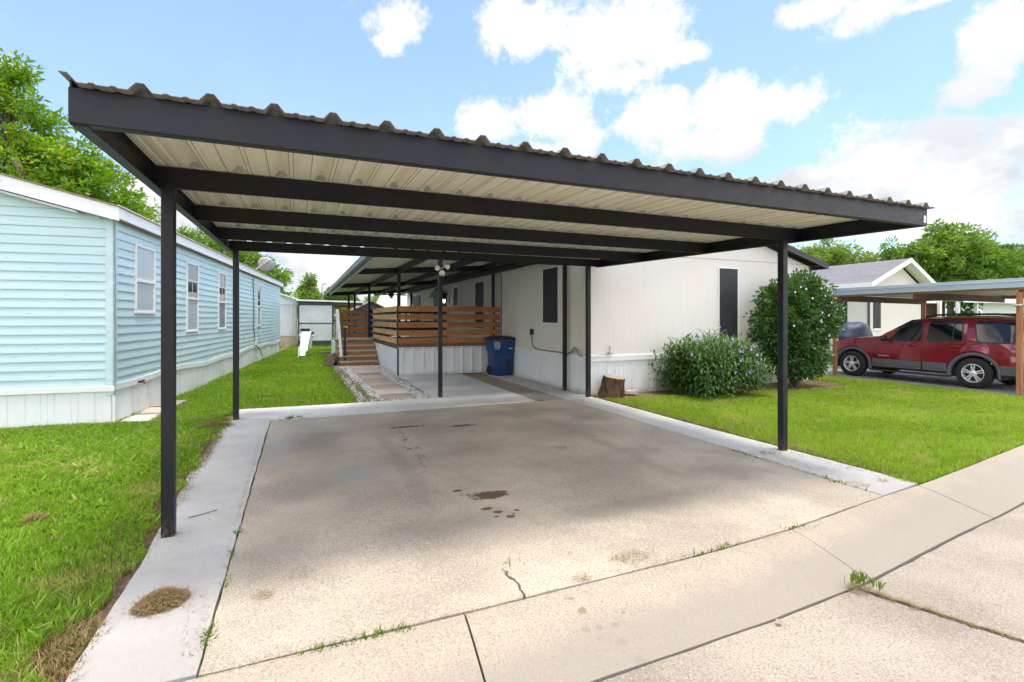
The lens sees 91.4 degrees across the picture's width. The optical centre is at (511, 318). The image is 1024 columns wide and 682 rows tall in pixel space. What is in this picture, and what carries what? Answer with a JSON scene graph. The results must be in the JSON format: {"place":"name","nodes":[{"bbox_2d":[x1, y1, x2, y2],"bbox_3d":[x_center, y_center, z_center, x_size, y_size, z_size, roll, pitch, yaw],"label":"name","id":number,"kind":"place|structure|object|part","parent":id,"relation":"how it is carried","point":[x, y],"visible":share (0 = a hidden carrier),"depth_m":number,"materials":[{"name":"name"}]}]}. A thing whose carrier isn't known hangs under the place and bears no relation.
{"place":"outdoors","nodes":[
{"label":"outdoors","id":0,"kind":"place"},
{"bbox_2d":[231,374,534,421],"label":"patio","id":1,"kind":"structure","parent":0,"point":[460,390],"depth_m":8.87,"materials":[{"name":"concrete"}]},
{"bbox_2d":[484,336,515,375],"bbox_3d":[-0.320,0.989,13.366,0.710,1.050,0.824,0,0,-23],"label":"recycling bin","id":2,"kind":"object","parent":1,"relation":"on","point":[500,351],"visible":0.99,"depth_m":13.07,"materials":[{"name":"plastic"}]},
{"bbox_2d":[0,0,1023,319],"label":"sky","id":3,"kind":"structure","parent":0,"point":[917,101],"materials":[{"name":"blue"}]},
{"bbox_2d":[463,373,561,400],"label":"walkway","id":4,"kind":"structure","parent":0,"point":[532,394],"depth_m":10.82,"materials":[{"name":"grey concrete"}]},
{"bbox_2d":[49,320,991,677],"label":"ground","id":5,"kind":"structure","parent":0,"point":[309,376],"depth_m":13.98,"materials":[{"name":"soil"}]},
{"bbox_2d":[0,47,160,223],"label":"broadleaf tree","id":6,"kind":"object","parent":5,"relation":"on","point":[44,157],"visible":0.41,"depth_m":15.03,"materials":[{"name":"green plant"}]},
{"bbox_2d":[56,548,145,681],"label":"bare edge","id":7,"kind":"object","parent":5,"relation":"on","point":[122,584],"visible":0.01,"depth_m":2.68,"materials":[{"name":"brown soil"}]},
{"bbox_2d":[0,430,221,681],"bbox_3d":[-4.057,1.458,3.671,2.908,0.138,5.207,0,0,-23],"label":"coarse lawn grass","id":8,"kind":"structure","parent":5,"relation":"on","point":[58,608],"depth_m":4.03,"materials":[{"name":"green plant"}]},
{"bbox_2d":[0,417,231,681],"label":"dry lawn grass","id":9,"kind":"structure","parent":5,"relation":"on","point":[57,647],"depth_m":2.39,"materials":[{"name":"plant"}]},
{"bbox_2d":[0,408,232,681],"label":"lawn grass","id":10,"kind":"structure","parent":5,"relation":"on","point":[46,565],"depth_m":3.78,"materials":[{"name":"green plant"}]},
{"bbox_2d":[0,670,22,681],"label":"clipping heap","id":11,"kind":"object","parent":10,"relation":"on","point":[9,678],"visible":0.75,"depth_m":2.04,"materials":[{"name":"brown plant"}]},
{"bbox_2d":[17,509,55,524],"bbox_3d":[-3.480,1.443,3.639,0.254,0.075,0.161,0,0,-23],"label":"clipping heap","id":12,"kind":"object","parent":10,"relation":"on","point":[35,516],"visible":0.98,"depth_m":3.63,"materials":[{"name":"beige plant"}]},
{"bbox_2d":[194,420,234,426],"bbox_3d":[-4.056,1.425,6.812,0.552,0.096,0.312,0,0,-23],"label":"clipping heap","id":13,"kind":"object","parent":10,"relation":"on","point":[213,423],"visible":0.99,"depth_m":6.77,"materials":[{"name":"brown plant"}]},
{"bbox_2d":[119,414,159,422],"bbox_3d":[-5.411,1.476,7.284,0.408,0.060,0.540,0,0,-17],"label":"garden slab","id":14,"kind":"object","parent":5,"relation":"on","point":[144,417],"depth_m":7.28,"materials":[{"name":"concrete"}]},
{"bbox_2d":[0,173,283,427],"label":"mobile home","id":15,"kind":"object","parent":5,"relation":"on","point":[80,308],"visible":0.85,"depth_m":6.87,"materials":[{"name":"blue plastic"}]},
{"bbox_2d":[134,244,155,313],"bbox_3d":[-5.811,-0.600,7.913,0.044,1.060,0.780,0,0,-17],"label":"window","id":16,"kind":"structure","parent":15,"relation":"in","point":[145,257],"depth_m":7.88,"materials":[{"name":"white glass"}]},
{"bbox_2d":[186,261,198,332],"bbox_3d":[-6.510,-0.420,10.173,0.044,1.400,0.750,0,0,-17],"label":"window","id":17,"kind":"structure","parent":15,"relation":"in","point":[192,270],"depth_m":10.17,"materials":[{"name":"grey glass"}]},
{"bbox_2d":[218,272,225,329],"bbox_3d":[-7.194,-0.420,12.390,0.044,1.400,0.710,0,0,-17],"label":"window","id":18,"kind":"structure","parent":15,"relation":"in","point":[221,276],"depth_m":12.34,"materials":[{"name":"grey glass"}]},
{"bbox_2d":[256,285,260,326],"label":"window","id":19,"kind":"structure","parent":15,"relation":"in","point":[258,288],"depth_m":16.94,"materials":[{"name":"grey glass"}]},
{"bbox_2d":[256,256,276,271],"bbox_3d":[-8.237,-1.837,16.813,0.668,0.514,0.321,0,0,-1],"label":"satellite dish","id":20,"kind":"object","parent":15,"relation":"attached to","point":[266,264],"visible":0.94,"depth_m":16.79,"materials":[{"name":"white metal"}]},
{"bbox_2d":[136,407,160,414],"bbox_3d":[-5.643,1.474,7.892,0.404,0.060,0.540,0,0,-17],"label":"garden slab","id":21,"kind":"object","parent":5,"relation":"on","point":[154,410],"depth_m":7.74,"materials":[{"name":"concrete"}]},
{"bbox_2d":[66,419,269,681],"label":"concrete border","id":22,"kind":"object","parent":5,"relation":"on","point":[142,649],"visible":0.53,"depth_m":2.88,"materials":[{"name":"grey concrete"}]},
{"bbox_2d":[128,584,192,616],"bbox_3d":[-1.834,1.451,2.608,0.284,0.079,0.249,0,0,-23],"label":"clipping heap","id":23,"kind":"object","parent":22,"relation":"on","point":[157,600],"visible":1,"depth_m":2.57,"materials":[{"name":"brown plant"}]},
{"bbox_2d":[58,70,933,537],"bbox_3d":[-0.097,0.180,6.020,6.457,2.760,5.715,0,0,-23],"label":"carport","id":24,"kind":"object","parent":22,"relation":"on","point":[236,178],"visible":0.98,"depth_m":3.94,"materials":[{"name":"black metal"}]},
{"bbox_2d":[152,400,185,406],"bbox_3d":[-5.857,1.472,8.527,0.398,0.060,0.540,0,0,-17],"label":"garden slab","id":25,"kind":"object","parent":5,"relation":"on","point":[159,404],"depth_m":8.46,"materials":[{"name":"concrete"}]},
{"bbox_2d":[176,223,194,238],"bbox_3d":[-17.411,-1.739,26.116,2.557,6.519,2.436,0,0,-23],"label":"broadleaf tree","id":26,"kind":"object","parent":5,"relation":"on","point":[188,234],"visible":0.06,"depth_m":26.05,"materials":[{"name":"green plant"}]},
{"bbox_2d":[192,227,296,297],"bbox_3d":[-15.230,-1.853,28.015,5.998,6.719,4.334,0,0,-23],"label":"broadleaf tree","id":27,"kind":"object","parent":5,"relation":"on","point":[250,258],"visible":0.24,"depth_m":27.33,"materials":[{"name":"green plant"}]},
{"bbox_2d":[134,345,357,414],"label":"lawn grass","id":28,"kind":"structure","parent":5,"relation":"on","point":[320,388],"depth_m":10.64,"materials":[{"name":"green plant"}]},
{"bbox_2d":[280,293,297,346],"bbox_3d":[-15.365,-0.484,30.261,4.460,3.929,12.250,0,0,-23],"label":"mobile home","id":29,"kind":"object","parent":5,"relation":"on","point":[288,319],"visible":0.18,"depth_m":25.46,"materials":[{"name":"white"}]},
{"bbox_2d":[298,328,313,356],"bbox_3d":[-7.812,0.932,18.939,0.580,1.095,0.826,0,0,-23],"label":"folding bench","id":30,"kind":"object","parent":5,"relation":"on","point":[306,335],"visible":0.98,"depth_m":18.88,"materials":[{"name":"white plastic"}]},
{"bbox_2d":[293,271,323,318],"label":"conical tree","id":31,"kind":"object","parent":5,"relation":"on","point":[306,290],"visible":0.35,"depth_m":49.62,"materials":[{"name":"green plant"}]},
{"bbox_2d":[321,283,332,299],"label":"street lamp","id":32,"kind":"object","parent":5,"relation":"on","point":[322,287],"visible":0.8,"depth_m":54.22,"materials":[{"name":"metal"}]},
{"bbox_2d":[296,299,363,345],"bbox_3d":[-10.144,0.225,27.591,3.280,2.350,4.100,0,0,-23],"label":"shed","id":33,"kind":"object","parent":5,"relation":"on","point":[315,317],"visible":0.79,"depth_m":25.57,"materials":[{"name":"white metal"}]},
{"bbox_2d":[324,353,338,365],"bbox_3d":[-5.607,1.301,15.482,0.433,0.439,0.383,0,0,-3],"label":"rock","id":34,"kind":"object","parent":5,"relation":"on","point":[330,359],"visible":0.87,"depth_m":15.30,"materials":[{"name":"brown stone"}]},
{"bbox_2d":[334,314,343,341],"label":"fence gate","id":35,"kind":"structure","parent":5,"relation":"on","point":[340,326],"depth_m":26.09,"materials":[{"name":"grey metal"}]},
{"bbox_2d":[323,285,360,327],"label":"broadleaf tree","id":36,"kind":"object","parent":5,"relation":"on","point":[337,298],"visible":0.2,"depth_m":61.42,"materials":[{"name":"green plant"}]},
{"bbox_2d":[333,299,353,332],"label":"broadleaf tree","id":37,"kind":"object","parent":5,"relation":"on","point":[341,308],"visible":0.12,"depth_m":41.15,"materials":[{"name":"green plant"}]},
{"bbox_2d":[350,301,389,340],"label":"garden shed","id":38,"kind":"structure","parent":5,"relation":"on","point":[373,305],"depth_m":30.99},
{"bbox_2d":[336,366,416,398],"bbox_3d":[-3.502,1.525,12.440,1.476,0.080,7.389,0,0,-23],"label":"gravel bed","id":39,"kind":"object","parent":5,"relation":"on","point":[380,372],"visible":0.05,"depth_m":11.89,"materials":[{"name":"grey gravel"}]},
{"bbox_2d":[349,366,371,368],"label":"stepping stone","id":40,"kind":"object","parent":39,"relation":"on","point":[350,367],"visible":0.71,"depth_m":14.80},
{"bbox_2d":[352,368,375,370],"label":"stepping stone","id":41,"kind":"object","parent":39,"relation":"on","point":[353,369],"visible":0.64,"depth_m":14.22,"materials":[{"name":"concrete"}]},
{"bbox_2d":[353,370,378,372],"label":"stepping stone","id":42,"kind":"object","parent":39,"relation":"on","point":[365,371],"visible":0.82,"depth_m":13.60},
{"bbox_2d":[356,372,382,375],"bbox_3d":[-3.747,1.501,13.144,0.631,0.070,0.541,0,0,-25],"label":"stepping stone","id":43,"kind":"object","parent":39,"relation":"on","point":[363,374],"visible":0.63,"depth_m":13.02,"materials":[{"name":"concrete"}]},
{"bbox_2d":[359,375,386,378],"bbox_3d":[-3.494,1.492,12.539,0.631,0.070,0.541,0,0,-23],"label":"stepping stone","id":44,"kind":"object","parent":39,"relation":"on","point":[372,376],"visible":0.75,"depth_m":12.49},
{"bbox_2d":[362,378,390,381],"bbox_3d":[-3.243,1.497,11.934,0.631,0.070,0.541,0,0,-22],"label":"stepping stone","id":45,"kind":"object","parent":39,"relation":"on","point":[375,379],"visible":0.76,"depth_m":11.92,"materials":[{"name":"concrete"}]},
{"bbox_2d":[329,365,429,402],"bbox_3d":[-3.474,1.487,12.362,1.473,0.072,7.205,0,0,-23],"label":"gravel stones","id":46,"kind":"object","parent":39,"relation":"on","point":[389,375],"visible":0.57,"depth_m":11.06,"materials":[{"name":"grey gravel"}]},
{"bbox_2d":[365,381,395,385],"bbox_3d":[-2.989,1.502,11.330,0.631,0.070,0.541,0,0,-24],"label":"stepping stone","id":47,"kind":"object","parent":39,"relation":"on","point":[379,383],"visible":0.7,"depth_m":11.23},
{"bbox_2d":[370,384,402,389],"bbox_3d":[-2.701,1.493,10.742,0.631,0.070,0.541,0,0,-23],"label":"stepping stone","id":48,"kind":"object","parent":39,"relation":"on","point":[386,386],"visible":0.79,"depth_m":10.67,"materials":[{"name":"concrete"}]},
{"bbox_2d":[374,388,408,393],"bbox_3d":[-2.458,1.497,10.133,0.630,0.070,0.541,0,0,-22],"label":"stepping stone","id":49,"kind":"object","parent":39,"relation":"on","point":[389,391],"visible":0.82,"depth_m":10.00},
{"bbox_2d":[379,393,416,399],"bbox_3d":[-2.189,1.512,9.536,0.631,0.070,0.541,0,0,-24],"label":"stepping stone","id":50,"kind":"object","parent":39,"relation":"on","point":[397,396],"visible":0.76,"depth_m":9.43,"materials":[{"name":"concrete"}]},
{"bbox_2d":[359,293,406,302],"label":"broadleaf tree","id":51,"kind":"object","parent":5,"relation":"on","point":[374,298],"visible":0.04,"depth_m":48.30,"materials":[{"name":"green plant"}]},
{"bbox_2d":[376,294,406,336],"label":"house","id":52,"kind":"structure","parent":5,"relation":"on","point":[385,300],"depth_m":37.53,"materials":[{"name":"white"}]},
{"bbox_2d":[331,306,499,375],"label":"deck","id":53,"kind":"structure","parent":5,"relation":"on","point":[415,352],"depth_m":13.75,"materials":[{"name":"brown wood"}]},
{"bbox_2d":[326,247,566,396],"bbox_3d":[-3.494,-0.008,16.283,4.008,3.105,15.740,0,0,-23],"label":"porch cover","id":54,"kind":"object","parent":5,"relation":"on","point":[361,275],"visible":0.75,"depth_m":13.09,"materials":[{"name":"black metal"}]},
{"bbox_2d":[375,285,406,297],"bbox_3d":[-4.349,-0.945,17.981,1.144,0.470,1.111,0,0,-23],"label":"ceiling fan","id":55,"kind":"object","parent":54,"relation":"hanging from","point":[391,294],"visible":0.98,"depth_m":17.89,"materials":[{"name":"black metal"}]},
{"bbox_2d":[435,264,449,275],"bbox_3d":[-1.308,-0.900,9.347,0.286,0.216,0.151,0,0,-23],"label":"flood light","id":56,"kind":"object","parent":54,"relation":"attached to","point":[442,271],"visible":1,"depth_m":9.32,"materials":[{"name":"white plastic"}]},
{"bbox_2d":[401,244,828,394],"bbox_3d":[1.056,-0.391,19.122,7.180,3.917,17.746,0,0,-23],"label":"mobile home","id":57,"kind":"object","parent":5,"relation":"on","point":[640,311],"visible":0.38,"depth_m":11.07,"materials":[{"name":"beige"}]},
{"bbox_2d":[413,295,420,320],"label":"window","id":58,"kind":"structure","parent":57,"relation":"in","point":[416,299],"depth_m":23.61,"materials":[{"name":"grey glass"}]},
{"bbox_2d":[433,297,445,335],"bbox_3d":[-2.898,-0.120,19.941,0.060,1.600,1.800,0,0,-23],"label":"entry door","id":59,"kind":"structure","parent":57,"relation":"in","point":[435,299],"depth_m":20.11,"materials":[{"name":"white paint"}]},
{"bbox_2d":[443,295,449,304],"bbox_3d":[-2.476,-0.690,18.653,0.325,0.380,0.200,0,0,-23],"label":"porch lantern","id":60,"kind":"object","parent":57,"relation":"attached to","point":[444,297],"visible":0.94,"depth_m":18.61,"materials":[{"name":"black metal"}]},
{"bbox_2d":[452,284,459,336],"bbox_3d":[-2.006,-0.225,17.875,0.069,1.950,0.800,0,0,-23],"label":"storm door","id":61,"kind":"structure","parent":57,"relation":"in","point":[455,288],"depth_m":17.89,"materials":[{"name":"white paint"}]},
{"bbox_2d":[475,281,483,328],"bbox_3d":[-1.020,-0.410,15.660,0.021,1.476,0.846,0,0,-23],"label":"window","id":62,"kind":"structure","parent":57,"relation":"in","point":[479,286],"depth_m":15.65,"materials":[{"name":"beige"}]},
{"bbox_2d":[542,265,558,323],"bbox_3d":[0.868,-0.515,11.301,0.021,1.286,0.786,0,0,-23],"label":"window","id":63,"kind":"structure","parent":57,"relation":"in","point":[550,275],"depth_m":11.29,"materials":[{"name":"black glass"}]},
{"bbox_2d":[718,267,738,341],"bbox_3d":[4.939,-0.305,11.390,0.620,1.710,0.021,0,0,-23],"label":"window","id":64,"kind":"structure","parent":57,"relation":"in","point":[728,277],"depth_m":11.39,"materials":[{"name":"black glass"}]},
{"bbox_2d":[483,373,917,496],"bbox_3d":[1.475,1.581,9.164,0.667,0.154,10.264,0,0,-23],"label":"concrete border","id":65,"kind":"object","parent":5,"relation":"on","point":[843,472],"visible":0.61,"depth_m":6.01,"materials":[{"name":"grey concrete"}]},
{"bbox_2d":[591,379,844,402],"bbox_3d":[4.925,1.568,10.660,6.887,0.064,1.649,0,0,-23],"label":"planting bed","id":66,"kind":"object","parent":5,"relation":"on","point":[771,387],"visible":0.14,"depth_m":11.00,"materials":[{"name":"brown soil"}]},
{"bbox_2d":[597,375,624,397],"bbox_3d":[1.933,1.357,9.777,0.516,0.493,0.529,0,0,-23],"label":"tree stump","id":67,"kind":"object","parent":66,"relation":"on","point":[611,386],"visible":0.85,"depth_m":9.59,"materials":[{"name":"brown wood"}]},
{"bbox_2d":[624,388,637,394],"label":"brick rubble","id":68,"kind":"object","parent":66,"relation":"on","point":[630,391],"visible":0.57,"depth_m":9.92,"materials":[{"name":"brown concrete"}]},
{"bbox_2d":[648,325,777,399],"bbox_3d":[4.072,0.846,10.011,2.192,1.392,1.764,0,0,-23],"label":"flowering shrub","id":69,"kind":"object","parent":66,"relation":"on","point":[721,366],"visible":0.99,"depth_m":9.75,"materials":[{"name":"green plant"}]},
{"bbox_2d":[743,267,847,387],"bbox_3d":[6.380,0.198,11.123,2.388,2.736,1.600,0,0,-23],"label":"flowering shrub","id":70,"kind":"object","parent":66,"relation":"on","point":[811,298],"visible":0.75,"depth_m":10.82,"materials":[{"name":"green plant"}]},
{"bbox_2d":[599,397,924,482],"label":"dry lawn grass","id":71,"kind":"structure","parent":5,"relation":"on","point":[726,431],"depth_m":6.37,"materials":[{"name":"green plant"}]},
{"bbox_2d":[793,238,879,265],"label":"broadleaf tree","id":72,"kind":"object","parent":5,"relation":"on","point":[835,255],"visible":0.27,"depth_m":42.60,"materials":[{"name":"green plant"}]},
{"bbox_2d":[876,217,1023,315],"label":"broadleaf tree","id":73,"kind":"object","parent":5,"relation":"on","point":[945,252],"visible":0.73,"depth_m":39.26,"materials":[{"name":"green plant"}]},
{"bbox_2d":[921,299,1015,318],"bbox_3d":[30.295,0.165,32.958,17.000,2.770,3.600,0,0,-23],"label":"mobile home","id":74,"kind":"object","parent":5,"relation":"on","point":[935,307],"visible":0.19,"depth_m":31.77,"materials":[{"name":"white"}]},
{"bbox_2d":[987,243,1023,295],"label":"broadleaf tree","id":75,"kind":"object","parent":5,"relation":"on","point":[1018,246],"visible":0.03,"depth_m":42.99,"materials":[{"name":"green plant"}]},
{"bbox_2d":[199,399,882,676],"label":"driveway","id":76,"kind":"structure","parent":0,"point":[324,490],"depth_m":3.90,"materials":[{"name":"concrete"}]},
{"bbox_2d":[189,376,887,666],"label":"weeds","id":77,"kind":"object","parent":76,"relation":"on","point":[856,578],"visible":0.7,"depth_m":2.92,"materials":[{"name":"green plant"}]},
{"bbox_2d":[601,504,1023,681],"bbox_3d":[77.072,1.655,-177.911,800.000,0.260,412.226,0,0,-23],"label":"street","id":78,"kind":"structure","parent":0,"point":[975,576],"depth_m":2.52,"materials":[{"name":"concrete"}]},
{"bbox_2d":[115,442,1018,679],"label":"dry clippings","id":79,"kind":"object","parent":78,"relation":"on","point":[879,593],"visible":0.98,"depth_m":2.86,"materials":[{"name":"green plant"}]},
{"bbox_2d":[606,374,1023,485],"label":"lawn grass","id":80,"kind":"structure","parent":0,"point":[925,433],"depth_m":7.42,"materials":[{"name":"green plant"}]},
{"bbox_2d":[838,322,872,340],"bbox_3d":[10.639,0.836,15.445,1.382,1.455,0.778,0,0,-23],"label":"covered grill","id":81,"kind":"object","parent":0,"point":[855,329],"visible":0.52,"depth_m":15.14,"materials":[{"name":"fabric"}]},
{"bbox_2d":[812,258,935,349],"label":"house","id":82,"kind":"structure","parent":0,"point":[879,319],"depth_m":22.84,"materials":[{"name":"beige"}]},
{"bbox_2d":[838,301,846,328],"bbox_3d":[15.250,-0.175,23.171,0.028,1.350,0.600,0,0,-23],"label":"window","id":83,"kind":"structure","parent":82,"relation":"in","point":[845,303],"depth_m":23.03,"materials":[{"name":"grey glass"}]},
{"bbox_2d":[873,303,880,329],"bbox_3d":[16.308,-0.170,22.302,0.540,1.380,0.034,0,0,-23],"label":"window","id":84,"kind":"structure","parent":82,"relation":"in","point":[876,306],"depth_m":22.28,"materials":[{"name":"grey glass"}]},
{"bbox_2d":[810,366,1017,395],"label":"parking slab","id":85,"kind":"structure","parent":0,"point":[996,386],"depth_m":12.52,"materials":[{"name":"concrete"}]},
{"bbox_2d":[830,313,1015,388],"bbox_3d":[10.374,0.712,12.455,2.004,1.657,4.250,0,0,-23],"label":"sport utility vehicle","id":86,"kind":"object","parent":85,"relation":"on","point":[967,349],"visible":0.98,"depth_m":11.51,"materials":[{"name":"red paint"}]},
{"bbox_3d":[9.776,0.521,12.438,0.547,0.994,0.999,0,0,-23],"label":"front door","id":87,"kind":"part","parent":86,"relation":"part of","materials":[{"name":"red metal"}]},
{"bbox_3d":[10.012,0.523,11.541,0.265,0.989,0.834,0,0,-23],"label":"rear door","id":88,"kind":"part","parent":86,"relation":"part of","materials":[{"name":"red metal"}]},
{"bbox_2d":[830,278,1023,395],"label":"carport","id":89,"kind":"object","parent":85,"relation":"on","point":[998,290],"visible":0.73,"depth_m":11.83,"materials":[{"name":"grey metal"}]},
{"label":"roadbed","id":90,"kind":"structure","parent":0,"visible":0},
{"bbox_2d":[182,445,1023,681],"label":"curb","id":91,"kind":"structure","parent":90,"relation":"on","point":[601,630],"depth_m":2.70,"materials":[{"name":"concrete"}]}
]}

